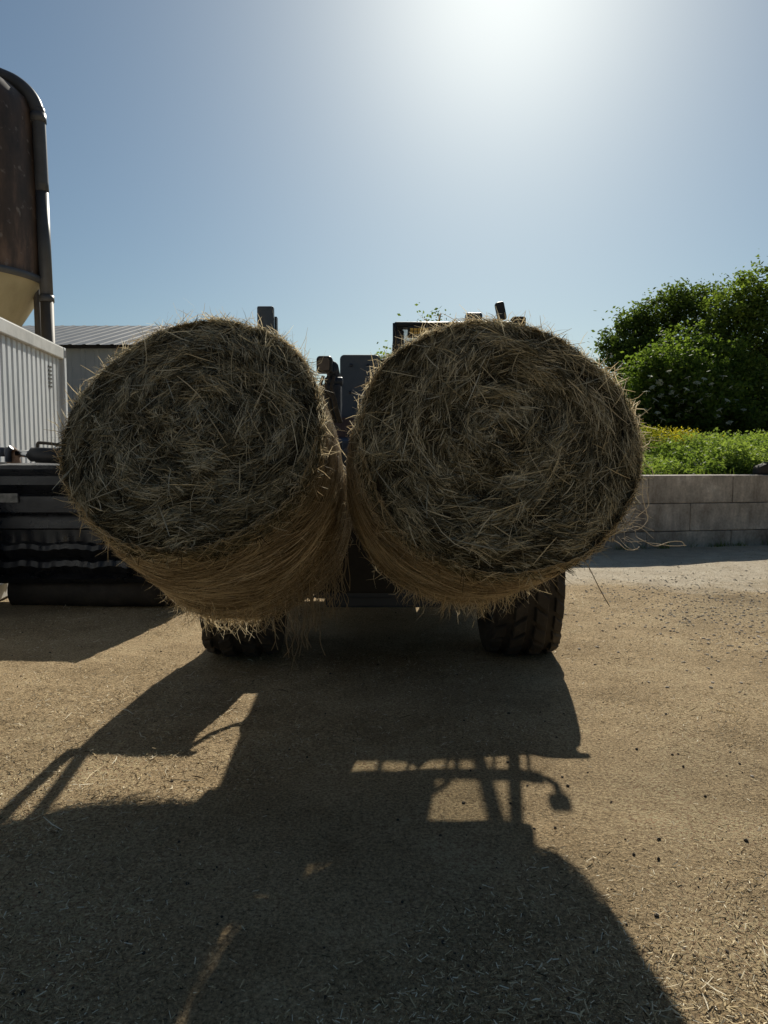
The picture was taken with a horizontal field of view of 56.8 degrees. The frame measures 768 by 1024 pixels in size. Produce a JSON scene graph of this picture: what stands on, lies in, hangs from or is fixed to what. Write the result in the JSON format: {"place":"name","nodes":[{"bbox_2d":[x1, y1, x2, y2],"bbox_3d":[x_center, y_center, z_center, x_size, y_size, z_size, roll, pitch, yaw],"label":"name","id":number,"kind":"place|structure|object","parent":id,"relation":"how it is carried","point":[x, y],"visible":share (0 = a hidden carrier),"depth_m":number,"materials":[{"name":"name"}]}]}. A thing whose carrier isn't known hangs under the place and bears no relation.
{"place":"outdoors","nodes":[
{"label":"outdoors","id":0,"kind":"place"},
{"bbox_2d":[22,325,171,417],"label":"barn","id":1,"kind":"structure","parent":0,"point":[87,347],"depth_m":25.74,"materials":[{"name":"grey metal"}]},
{"bbox_2d":[0,545,767,1023],"bbox_3d":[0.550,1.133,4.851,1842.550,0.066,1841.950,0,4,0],"label":"ground","id":2,"kind":"structure","parent":0,"point":[344,845],"depth_m":3.04,"materials":[{"name":"beige concrete"}]},
{"bbox_2d":[0,68,54,342],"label":"feed silo","id":3,"kind":"object","parent":2,"relation":"on","point":[26,283],"visible":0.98,"depth_m":11.45,"materials":[{"name":"metal"}]},
{"bbox_2d":[0,317,67,599],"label":"site container","id":4,"kind":"object","parent":2,"relation":"on","point":[33,377],"visible":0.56,"depth_m":8.40,"materials":[{"name":"white metal"}]},
{"bbox_2d":[0,441,179,605],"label":"ribbed bucket","id":5,"kind":"object","parent":2,"relation":"on","point":[48,554],"visible":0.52,"depth_m":7.11,"materials":[{"name":"black metal"}]},
{"bbox_2d":[199,301,565,656],"bbox_3d":[-0.014,-0.378,6.348,2.643,2.778,5.222,0,4,0],"label":"telehandler","id":6,"kind":"object","parent":2,"relation":"on","point":[530,625],"visible":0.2,"depth_m":5.07,"materials":[{"name":"paint"}]},
{"bbox_2d":[43,303,360,673],"bbox_3d":[-0.870,-0.097,3.760,1.474,1.965,1.684,0,4,0],"label":"hay bale","id":7,"kind":"object","parent":6,"relation":"on","point":[199,465],"visible":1,"depth_m":3.30,"materials":[{"name":"plant"}]},
{"bbox_2d":[337,304,685,623],"bbox_3d":[0.573,-0.170,3.576,1.628,1.630,1.402,0,4,0],"label":"hay bale","id":8,"kind":"object","parent":6,"relation":"on","point":[487,460],"visible":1,"depth_m":3.15,"materials":[{"name":"plant"}]},
{"bbox_2d":[0,560,766,1023],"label":"dirt clods","id":9,"kind":"object","parent":2,"relation":"on","point":[440,834],"visible":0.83,"depth_m":2.40,"materials":[{"name":"brown soil"}]},
{"bbox_2d":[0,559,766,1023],"bbox_3d":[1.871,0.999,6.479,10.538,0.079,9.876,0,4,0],"label":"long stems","id":10,"kind":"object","parent":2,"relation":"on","point":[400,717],"visible":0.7,"depth_m":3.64,"materials":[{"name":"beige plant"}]},
{"bbox_2d":[0,548,767,1023],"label":"straw litter","id":11,"kind":"object","parent":2,"relation":"on","point":[112,709],"visible":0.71,"depth_m":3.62,"materials":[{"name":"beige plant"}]},
{"bbox_2d":[374,302,450,364],"bbox_3d":[1.005,-3.764,24.876,3.870,6.915,3.675,-2,5,-29],"label":"tree","id":12,"kind":"object","parent":2,"relation":"on","point":[427,315],"visible":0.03,"depth_m":24.51,"materials":[{"name":"green plant"}]},
{"bbox_2d":[598,474,767,549],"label":"block wall","id":13,"kind":"structure","parent":2,"relation":"on","point":[701,510],"depth_m":11.86,"materials":[{"name":"concrete"}]},
{"bbox_2d":[752,462,767,474],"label":"rock","id":14,"kind":"object","parent":13,"relation":"on","point":[760,469],"visible":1,"depth_m":12.21,"materials":[{"name":"stone"}]},
{"bbox_2d":[601,468,767,549],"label":"wall grass","id":15,"kind":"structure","parent":2,"relation":"on","point":[666,547],"depth_m":11.92,"materials":[{"name":"green plant"}]},
{"bbox_2d":[0,0,767,383],"label":"sky","id":16,"kind":"structure","parent":0,"point":[339,167],"materials":[{"name":"blue"}]},
{"bbox_2d":[563,562,767,776],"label":"gravel","id":17,"kind":"structure","parent":0,"point":[685,618],"depth_m":6.90,"materials":[{"name":"brown gravel"}]},
{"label":"earth bank","id":18,"kind":"structure","parent":0,"visible":0},
{"bbox_2d":[587,274,728,398],"bbox_3d":[12.136,-6.292,30.539,7.181,8.098,5.021,0,4,0],"label":"tree","id":19,"kind":"object","parent":18,"relation":"on","point":[674,305],"visible":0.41,"depth_m":30.06,"materials":[{"name":"green plant"}]},
{"bbox_2d":[639,423,724,453],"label":"yellow weeds","id":20,"kind":"object","parent":18,"relation":"on","point":[657,437],"visible":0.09,"depth_m":16.02,"materials":[{"name":"plant"}]},
{"bbox_2d":[612,319,767,441],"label":"elder bush","id":21,"kind":"object","parent":18,"relation":"on","point":[674,383],"visible":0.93,"depth_m":24.52,"materials":[{"name":"green plant"}]},
{"bbox_2d":[636,391,767,451],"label":"undergrowth","id":22,"kind":"object","parent":18,"relation":"on","point":[761,431],"visible":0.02,"depth_m":25.56,"materials":[{"name":"green plant"}]},
{"bbox_2d":[641,427,767,474],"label":"nettles","id":23,"kind":"object","parent":18,"relation":"on","point":[721,454],"visible":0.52,"depth_m":13.29,"materials":[{"name":"green plant"}]},
{"bbox_2d":[681,254,767,413],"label":"tree","id":24,"kind":"object","parent":18,"relation":"on","point":[747,307],"visible":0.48,"depth_m":27.83,"materials":[{"name":"green plant"}]},
{"bbox_2d":[691,429,767,445],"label":"tall weeds","id":25,"kind":"object","parent":18,"relation":"on","point":[754,435],"visible":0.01,"depth_m":16.06,"materials":[{"name":"plant"}]}
]}

